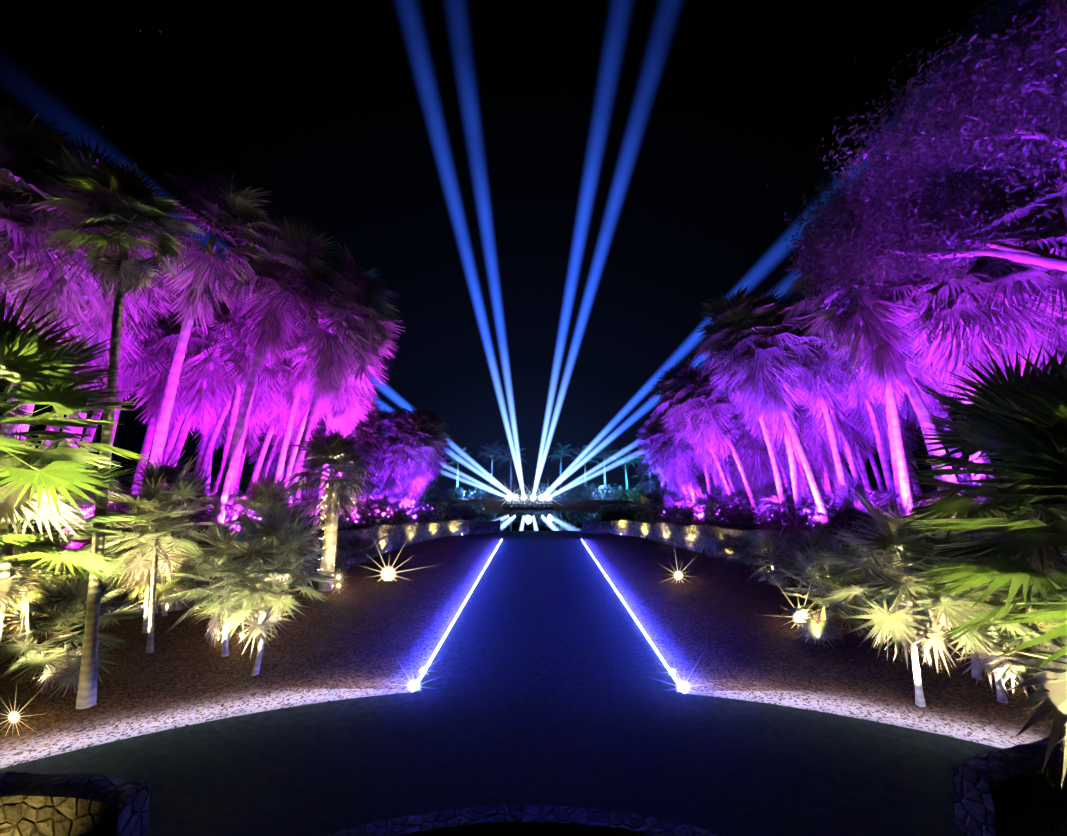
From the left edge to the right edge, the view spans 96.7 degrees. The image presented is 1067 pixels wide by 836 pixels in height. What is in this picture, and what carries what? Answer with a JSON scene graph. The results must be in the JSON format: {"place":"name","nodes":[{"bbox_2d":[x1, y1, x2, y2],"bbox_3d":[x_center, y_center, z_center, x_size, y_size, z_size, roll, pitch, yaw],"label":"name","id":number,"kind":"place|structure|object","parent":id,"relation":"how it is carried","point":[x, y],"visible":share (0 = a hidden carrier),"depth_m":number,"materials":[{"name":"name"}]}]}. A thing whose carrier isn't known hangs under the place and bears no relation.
{"place":"outdoors","nodes":[
{"label":"outdoors","id":0,"kind":"place"},
{"bbox_2d":[0,283,151,544],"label":"thatch palm","id":1,"kind":"object","parent":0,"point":[31,364],"visible":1,"depth_m":7.67,"materials":[{"name":"green plant"}]},
{"bbox_2d":[420,501,484,515],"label":"hedge","id":2,"kind":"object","parent":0,"point":[468,509],"depth_m":67.68,"materials":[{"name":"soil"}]},
{"bbox_2d":[0,531,1002,835],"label":"lawn","id":3,"kind":"structure","parent":0,"point":[546,677],"depth_m":8.33,"materials":[{"name":"green plant"}]},
{"bbox_2d":[326,805,724,835],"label":"pool stone kerb","id":4,"kind":"structure","parent":3,"relation":"on","point":[557,818],"depth_m":6.36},
{"bbox_2d":[452,831,601,835],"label":"pool water","id":5,"kind":"structure","parent":4,"relation":"in","point":[526,833],"depth_m":6.28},
{"bbox_2d":[412,539,684,693],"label":"strip lights","id":6,"kind":"object","parent":3,"relation":"on","point":[647,637],"visible":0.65,"depth_m":14.27},
{"bbox_2d":[897,341,1066,620],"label":"thatch palm","id":7,"kind":"object","parent":3,"relation":"on","point":[949,505],"visible":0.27,"depth_m":8.23,"materials":[{"name":"green plant"}]},
{"bbox_2d":[898,346,1066,787],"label":"thatch palm","id":8,"kind":"object","parent":3,"relation":"on","point":[1031,444],"visible":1,"depth_m":4.83,"materials":[{"name":"green plant"}]},
{"bbox_2d":[0,0,1065,476],"label":"sky","id":9,"kind":"structure","parent":0,"point":[552,196],"materials":[{"name":"black"}]},
{"bbox_2d":[0,477,1066,768],"bbox_3d":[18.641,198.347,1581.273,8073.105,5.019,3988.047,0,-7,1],"label":"terrain","id":10,"kind":"structure","parent":0,"point":[714,627],"depth_m":12.78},
{"bbox_2d":[0,98,91,317],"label":"tall palm","id":11,"kind":"object","parent":10,"relation":"on","point":[22,138],"visible":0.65,"depth_m":13.99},
{"bbox_2d":[0,521,91,656],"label":"silver palm","id":12,"kind":"object","parent":10,"relation":"on","point":[59,543],"visible":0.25,"depth_m":12.51,"materials":[{"name":"green plant"}]},
{"bbox_2d":[0,519,91,614],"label":"silver palm","id":13,"kind":"object","parent":10,"relation":"on","point":[44,574],"visible":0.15,"depth_m":12.18,"materials":[{"name":"green plant"}]},
{"bbox_2d":[0,567,146,698],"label":"silver palm","id":14,"kind":"object","parent":10,"relation":"on","point":[59,608],"visible":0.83,"depth_m":10.63,"materials":[{"name":"green plant"}]},
{"bbox_2d":[0,428,147,640],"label":"thatch palm","id":15,"kind":"object","parent":10,"relation":"on","point":[88,562],"visible":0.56,"depth_m":9.13,"materials":[{"name":"green plant"}]},
{"bbox_2d":[0,772,149,835],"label":"wall","id":16,"kind":"structure","parent":10,"relation":"on","point":[67,805],"depth_m":5.55,"materials":[{"name":"grey stone"}]},
{"bbox_2d":[0,126,174,446],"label":"tall palm","id":17,"kind":"object","parent":10,"relation":"on","point":[65,266],"visible":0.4,"depth_m":14.59,"materials":[{"name":"plant"}]},
{"bbox_2d":[29,248,171,461],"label":"tall palm","id":18,"kind":"object","parent":10,"relation":"on","point":[129,345],"visible":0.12,"depth_m":21.06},
{"bbox_2d":[14,215,198,541],"bbox_3d":[-16.503,-2.342,18.904,4.754,14.140,4.651,0,-7,1],"label":"tall palm","id":19,"kind":"object","parent":10,"relation":"on","point":[102,324],"visible":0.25,"depth_m":18.81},
{"bbox_2d":[37,155,204,708],"bbox_3d":[-9.925,-0.013,10.966,2.844,12.466,2.998,0,-7,1],"label":"palm tree","id":20,"kind":"object","parent":10,"relation":"on","point":[124,268],"visible":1,"depth_m":11.01,"materials":[{"name":"green plant"}]},
{"bbox_2d":[59,231,195,496],"bbox_3d":[-17.916,-2.222,20.667,5.499,14.852,5.866,4,-8,-31],"label":"tall palm","id":21,"kind":"object","parent":10,"relation":"on","point":[160,309],"visible":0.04,"depth_m":21.42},
{"bbox_2d":[64,277,191,528],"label":"tall palm","id":22,"kind":"object","parent":10,"relation":"on","point":[125,380],"visible":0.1,"depth_m":24.25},
{"bbox_2d":[66,445,233,652],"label":"silver palm","id":23,"kind":"object","parent":10,"relation":"on","point":[152,493],"visible":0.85,"depth_m":13.19,"materials":[{"name":"green plant"}]},
{"bbox_2d":[102,490,200,632],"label":"silver palm","id":24,"kind":"object","parent":10,"relation":"on","point":[168,522],"visible":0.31,"depth_m":14.56,"materials":[{"name":"green plant"}]},
{"bbox_2d":[110,516,210,615],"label":"silver palm","id":25,"kind":"object","parent":10,"relation":"on","point":[168,589],"visible":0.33,"depth_m":16.13,"materials":[{"name":"green plant"}]},
{"bbox_2d":[118,285,218,531],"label":"tall palm","id":26,"kind":"object","parent":10,"relation":"on","point":[152,386],"visible":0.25,"depth_m":23.44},
{"bbox_2d":[161,307,240,464],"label":"tall palm","id":27,"kind":"object","parent":10,"relation":"on","point":[173,436],"visible":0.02,"depth_m":25.45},
{"bbox_2d":[133,159,281,533],"bbox_3d":[-12.645,-2.753,18.081,4.761,14.743,5.039,6,-9,-42],"label":"tall palm","id":28,"kind":"object","parent":10,"relation":"on","point":[213,196],"visible":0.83,"depth_m":18.15,"materials":[{"name":"plant"}]},
{"bbox_2d":[186,358,238,506],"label":"tall palm","id":29,"kind":"object","parent":10,"relation":"on","point":[216,445],"visible":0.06,"depth_m":33.04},
{"bbox_2d":[193,376,232,481],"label":"tall palm","id":30,"kind":"object","parent":10,"relation":"on","point":[202,448],"visible":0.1,"depth_m":30.17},
{"bbox_2d":[151,288,280,487],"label":"tall palm","id":31,"kind":"object","parent":10,"relation":"on","point":[202,399],"visible":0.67,"depth_m":22.64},
{"bbox_2d":[154,515,289,656],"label":"silver palm","id":32,"kind":"object","parent":10,"relation":"on","point":[221,535],"visible":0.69,"depth_m":12.64,"materials":[{"name":"green plant"}]},
{"bbox_2d":[193,357,292,519],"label":"tall palm","id":33,"kind":"object","parent":10,"relation":"on","point":[209,449],"visible":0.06,"depth_m":28.36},
{"bbox_2d":[227,377,272,508],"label":"tall palm","id":34,"kind":"object","parent":10,"relation":"on","point":[250,437],"visible":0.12,"depth_m":30.12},
{"bbox_2d":[1,519,500,639],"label":"garden wall","id":35,"kind":"structure","parent":10,"relation":"on","point":[403,535],"depth_m":22.33,"materials":[{"name":"beige stone"}]},
{"bbox_2d":[207,261,297,489],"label":"tall palm","id":36,"kind":"object","parent":10,"relation":"on","point":[235,397],"visible":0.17,"depth_m":23.54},
{"bbox_2d":[24,473,483,542],"bbox_3d":[-16.731,5.315,27.251,16.540,5.869,46.742,-2,-7,17],"label":"understory","id":37,"kind":"object","parent":10,"relation":"on","point":[401,507],"visible":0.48,"depth_m":28.93,"materials":[{"name":"green plant"}]},
{"bbox_2d":[203,328,312,516],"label":"tall palm","id":38,"kind":"object","parent":10,"relation":"on","point":[259,404],"visible":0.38,"depth_m":26.76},
{"bbox_2d":[211,540,311,630],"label":"silver palm","id":39,"kind":"object","parent":10,"relation":"on","point":[258,565],"visible":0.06,"depth_m":14.52,"materials":[{"name":"green plant"}]},
{"bbox_2d":[246,416,279,483],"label":"tall palm","id":40,"kind":"object","parent":10,"relation":"on","point":[273,465],"visible":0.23,"depth_m":40.80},
{"bbox_2d":[216,467,311,578],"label":"silver palm","id":41,"kind":"object","parent":10,"relation":"on","point":[275,490],"visible":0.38,"depth_m":18.64,"materials":[{"name":"green plant"}]},
{"bbox_2d":[202,501,337,675],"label":"silver palm","id":42,"kind":"object","parent":10,"relation":"on","point":[286,539],"visible":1,"depth_m":11.57,"materials":[{"name":"green plant"}]},
{"bbox_2d":[206,208,341,536],"bbox_3d":[-11.424,-2.052,21.160,5.128,14.289,5.618,0,-7,1],"label":"tall palm","id":43,"kind":"object","parent":10,"relation":"on","point":[301,251],"visible":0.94,"depth_m":20.80,"materials":[{"name":"plant"}]},
{"bbox_2d":[223,241,325,522],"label":"tall palm","id":44,"kind":"object","parent":10,"relation":"on","point":[268,265],"visible":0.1,"depth_m":22.24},
{"bbox_2d":[245,339,309,496],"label":"tall palm","id":45,"kind":"object","parent":10,"relation":"on","point":[281,418],"visible":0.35,"depth_m":28.50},
{"bbox_2d":[243,500,329,589],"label":"silver palm","id":46,"kind":"object","parent":10,"relation":"on","point":[279,509],"visible":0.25,"depth_m":17.46,"materials":[{"name":"green plant"}]},
{"bbox_2d":[256,402,321,490],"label":"tall palm","id":47,"kind":"object","parent":10,"relation":"on","point":[278,440],"visible":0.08,"depth_m":33.07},
{"bbox_2d":[268,300,355,515],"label":"tall palm","id":48,"kind":"object","parent":10,"relation":"on","point":[303,380],"visible":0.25,"depth_m":26.44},
{"bbox_2d":[282,292,383,503],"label":"tall palm","id":49,"kind":"object","parent":10,"relation":"on","point":[295,449],"visible":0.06,"depth_m":28.62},
{"bbox_2d":[286,425,380,590],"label":"palm tree","id":50,"kind":"object","parent":10,"relation":"on","point":[340,448],"visible":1,"depth_m":20.30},
{"bbox_2d":[284,243,399,506],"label":"tall palm","id":51,"kind":"object","parent":10,"relation":"on","point":[350,282],"visible":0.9,"depth_m":22.80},
{"bbox_2d":[306,392,384,521],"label":"tall palm","id":52,"kind":"object","parent":10,"relation":"on","point":[375,409],"visible":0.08,"depth_m":39.22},
{"bbox_2d":[319,370,379,477],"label":"tall palm","id":53,"kind":"object","parent":10,"relation":"on","point":[363,403],"visible":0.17,"depth_m":30.95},
{"bbox_2d":[309,292,404,525],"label":"tall palm","id":54,"kind":"object","parent":10,"relation":"on","point":[343,409],"visible":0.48,"depth_m":27.57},
{"bbox_2d":[342,412,387,495],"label":"tall palm","id":55,"kind":"object","parent":10,"relation":"on","point":[371,431],"visible":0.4,"depth_m":38.91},
{"bbox_2d":[352,416,388,502],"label":"tall palm","id":56,"kind":"object","parent":10,"relation":"on","point":[372,459],"visible":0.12,"depth_m":39.78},
{"bbox_2d":[361,407,423,497],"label":"tall palm","id":57,"kind":"object","parent":10,"relation":"on","point":[387,417],"visible":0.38,"depth_m":40.85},
{"bbox_2d":[370,407,445,523],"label":"tall palm","id":58,"kind":"object","parent":10,"relation":"on","point":[423,420],"visible":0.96,"depth_m":36.88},
{"bbox_2d":[390,406,453,491],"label":"tall palm","id":59,"kind":"object","parent":10,"relation":"on","point":[437,417],"visible":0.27,"depth_m":39.02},
{"bbox_2d":[403,426,452,503],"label":"tall palm","id":60,"kind":"object","parent":10,"relation":"on","point":[415,488],"visible":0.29,"depth_m":44.63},
{"bbox_2d":[492,443,526,497],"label":"royal palm","id":61,"kind":"object","parent":10,"relation":"on","point":[512,454],"depth_m":96.31,"materials":[{"name":"green plant"}]},
{"bbox_2d":[407,481,690,503],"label":"shore shrubs","id":62,"kind":"object","parent":10,"relation":"on","point":[588,492],"visible":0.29,"depth_m":91.47,"materials":[{"name":"green plant"}]},
{"bbox_2d":[569,445,601,498],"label":"royal palm","id":63,"kind":"object","parent":10,"relation":"on","point":[586,456],"depth_m":94.64,"materials":[{"name":"green plant"}]},
{"bbox_2d":[229,525,993,628],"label":"garden shrubs","id":64,"kind":"object","parent":10,"relation":"on","point":[736,543],"visible":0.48,"depth_m":22.88,"materials":[{"name":"green plant"}]},
{"bbox_2d":[608,446,641,489],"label":"royal palm","id":65,"kind":"object","parent":10,"relation":"on","point":[626,457],"depth_m":96.18,"materials":[{"name":"green plant"}]},
{"bbox_2d":[632,459,665,503],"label":"tall palm","id":66,"kind":"object","parent":10,"relation":"on","point":[641,470],"visible":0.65,"depth_m":77.76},
{"bbox_2d":[641,432,679,507],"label":"tall palm","id":67,"kind":"object","parent":10,"relation":"on","point":[669,479],"visible":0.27,"depth_m":45.69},
{"bbox_2d":[633,426,690,506],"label":"tall palm","id":68,"kind":"object","parent":10,"relation":"on","point":[643,439],"visible":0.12,"depth_m":48.95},
{"bbox_2d":[643,409,703,520],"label":"tall palm","id":69,"kind":"object","parent":10,"relation":"on","point":[679,450],"visible":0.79,"depth_m":40.63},
{"bbox_2d":[649,357,741,522],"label":"tall palm","id":70,"kind":"object","parent":10,"relation":"on","point":[681,426],"visible":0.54,"depth_m":34.57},
{"bbox_2d":[668,384,726,477],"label":"tall palm","id":71,"kind":"object","parent":10,"relation":"on","point":[712,463],"visible":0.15,"depth_m":38.44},
{"bbox_2d":[662,362,759,522],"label":"tall palm","id":72,"kind":"object","parent":10,"relation":"on","point":[686,384],"visible":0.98,"depth_m":32.01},
{"bbox_2d":[696,332,790,523],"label":"tall palm","id":73,"kind":"object","parent":10,"relation":"on","point":[773,459],"visible":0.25,"depth_m":28.93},
{"bbox_2d":[724,416,768,490],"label":"tall palm","id":74,"kind":"object","parent":10,"relation":"on","point":[731,462],"visible":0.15,"depth_m":39.44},
{"bbox_2d":[720,397,780,510],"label":"tall palm","id":75,"kind":"object","parent":10,"relation":"on","point":[755,457],"visible":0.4,"depth_m":35.56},
{"bbox_2d":[723,358,793,498],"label":"tall palm","id":76,"kind":"object","parent":10,"relation":"on","point":[755,431],"visible":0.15,"depth_m":33.78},
{"bbox_2d":[691,284,834,530],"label":"tall palm","id":77,"kind":"object","parent":10,"relation":"on","point":[724,314],"visible":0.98,"depth_m":24.79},
{"bbox_2d":[743,525,793,587],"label":"silver palm","id":78,"kind":"object","parent":10,"relation":"on","point":[771,541],"visible":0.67,"depth_m":21.42,"materials":[{"name":"green plant"}]},
{"bbox_2d":[721,284,823,526],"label":"tall palm","id":79,"kind":"object","parent":10,"relation":"on","point":[782,431],"visible":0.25,"depth_m":25.85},
{"bbox_2d":[743,400,826,504],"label":"tall palm","id":80,"kind":"object","parent":10,"relation":"on","point":[782,450],"visible":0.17,"depth_m":33.86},
{"bbox_2d":[756,297,853,527],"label":"tall palm","id":81,"kind":"object","parent":10,"relation":"on","point":[821,398],"visible":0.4,"depth_m":25.95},
{"bbox_2d":[784,379,850,522],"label":"tall palm","id":82,"kind":"object","parent":10,"relation":"on","point":[823,459],"visible":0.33,"depth_m":30.96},
{"bbox_2d":[582,519,1061,639],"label":"garden wall","id":83,"kind":"structure","parent":10,"relation":"on","point":[697,538],"depth_m":31.62,"materials":[{"name":"beige stone"}]},
{"bbox_2d":[785,331,864,493],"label":"tall palm","id":84,"kind":"object","parent":10,"relation":"on","point":[838,419],"visible":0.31,"depth_m":26.91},
{"bbox_2d":[789,522,864,595],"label":"silver palm","id":85,"kind":"object","parent":10,"relation":"on","point":[812,530],"visible":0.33,"depth_m":19.56,"materials":[{"name":"green plant"}]},
{"bbox_2d":[778,540,878,646],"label":"silver palm","id":86,"kind":"object","parent":10,"relation":"on","point":[818,625],"visible":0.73,"depth_m":14.27,"materials":[{"name":"green plant"}]},
{"bbox_2d":[628,474,1039,570],"bbox_3d":[19.007,5.032,25.503,15.855,6.083,46.756,2,-7,-16],"label":"understory","id":87,"kind":"object","parent":10,"relation":"on","point":[726,508],"visible":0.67,"depth_m":29.22,"materials":[{"name":"green plant"}]},
{"bbox_2d":[802,535,881,614],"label":"silver palm","id":88,"kind":"object","parent":10,"relation":"on","point":[852,554],"visible":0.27,"depth_m":17.09,"materials":[{"name":"green plant"}]},
{"bbox_2d":[821,410,870,490],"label":"tall palm","id":89,"kind":"object","parent":10,"relation":"on","point":[856,445],"visible":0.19,"depth_m":31.37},
{"bbox_2d":[795,280,907,504],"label":"tall palm","id":90,"kind":"object","parent":10,"relation":"on","point":[857,392],"visible":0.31,"depth_m":25.50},
{"bbox_2d":[843,424,884,504],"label":"tall palm","id":91,"kind":"object","parent":10,"relation":"on","point":[868,452],"visible":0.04,"depth_m":35.38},
{"bbox_2d":[823,349,915,502],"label":"tall palm","id":92,"kind":"object","parent":10,"relation":"on","point":[880,413],"visible":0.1,"depth_m":27.07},
{"bbox_2d":[811,266,931,514],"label":"tall palm","id":93,"kind":"object","parent":10,"relation":"on","point":[902,465],"visible":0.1,"depth_m":20.39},
{"bbox_2d":[779,234,964,531],"bbox_3d":[12.572,-1.721,18.118,5.079,12.858,5.285,5,-8,-33],"label":"tall palm","id":94,"kind":"object","parent":10,"relation":"on","point":[869,328],"visible":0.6,"depth_m":17.88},
{"bbox_2d":[823,285,926,513],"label":"tall palm","id":95,"kind":"object","parent":10,"relation":"on","point":[911,360],"visible":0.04,"depth_m":22.71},
{"bbox_2d":[844,407,923,500],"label":"tall palm","id":96,"kind":"object","parent":10,"relation":"on","point":[915,486],"visible":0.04,"depth_m":29.86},
{"bbox_2d":[860,409,919,470],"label":"tall palm","id":97,"kind":"object","parent":10,"relation":"on","point":[909,430],"visible":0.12,"depth_m":32.91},
{"bbox_2d":[837,281,945,490],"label":"tall palm","id":98,"kind":"object","parent":10,"relation":"on","point":[907,406],"visible":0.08,"depth_m":25.21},
{"bbox_2d":[814,491,1006,706],"bbox_3d":[7.902,3.820,9.955,3.810,4.627,3.001,0,-7,1],"label":"silver palm","id":99,"kind":"object","parent":10,"relation":"on","point":[888,535],"visible":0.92,"depth_m":9.74,"materials":[{"name":"green plant"}]},
{"bbox_2d":[855,525,981,658],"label":"silver palm","id":100,"kind":"object","parent":10,"relation":"on","point":[889,602],"visible":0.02,"depth_m":12.81,"materials":[{"name":"green plant"}]},
{"bbox_2d":[784,0,1066,312],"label":"broadleaf tree","id":101,"kind":"object","parent":10,"relation":"on","point":[1007,90],"visible":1,"depth_m":14.00,"materials":[{"name":"green plant"}]},
{"bbox_2d":[913,353,969,479],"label":"tall palm","id":102,"kind":"object","parent":10,"relation":"on","point":[934,386],"visible":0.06,"depth_m":25.72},
{"bbox_2d":[866,236,1025,389],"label":"tall palm","id":103,"kind":"object","parent":10,"relation":"on","point":[941,340],"visible":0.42,"depth_m":17.25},
{"bbox_2d":[873,185,1044,531],"bbox_3d":[16.270,-2.061,18.125,6.141,13.530,5.886,0,-7,1],"label":"tall palm","id":104,"kind":"object","parent":10,"relation":"on","point":[925,305],"visible":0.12,"depth_m":18.07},
{"bbox_2d":[891,517,1052,678],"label":"silver palm","id":105,"kind":"object","parent":10,"relation":"on","point":[991,602],"visible":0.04,"depth_m":11.32,"materials":[{"name":"green plant"}]},
{"bbox_2d":[908,529,1061,703],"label":"silver palm","id":106,"kind":"object","parent":10,"relation":"on","point":[987,661],"visible":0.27,"depth_m":9.98,"materials":[{"name":"green plant"}]},
{"bbox_2d":[912,157,1066,373],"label":"tall palm","id":107,"kind":"object","parent":10,"relation":"on","point":[1045,288],"visible":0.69,"depth_m":15.97,"materials":[{"name":"plant"}]},
{"bbox_2d":[953,733,1066,835],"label":"wall","id":108,"kind":"structure","parent":10,"relation":"on","point":[1015,790],"depth_m":6.17,"materials":[{"name":"grey stone"}]},
{"bbox_2d":[976,231,1066,374],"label":"tall palm","id":109,"kind":"object","parent":10,"relation":"on","point":[1057,334],"visible":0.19,"depth_m":18.72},
{"bbox_2d":[985,552,1066,709],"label":"silver palm","id":110,"kind":"object","parent":10,"relation":"on","point":[1013,612],"visible":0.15,"depth_m":9.86,"materials":[{"name":"green plant"}]},
{"bbox_2d":[999,185,1066,339],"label":"tall palm","id":111,"kind":"object","parent":10,"relation":"on","point":[1059,223],"visible":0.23,"depth_m":16.05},
{"bbox_2d":[426,506,666,530],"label":"lake water","id":112,"kind":"structure","parent":0,"point":[541,518],"depth_m":63.90,"materials":[{"name":"black liquid"}]},
{"bbox_2d":[596,501,678,517],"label":"shrub","id":113,"kind":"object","parent":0,"point":[614,512],"depth_m":63.38,"materials":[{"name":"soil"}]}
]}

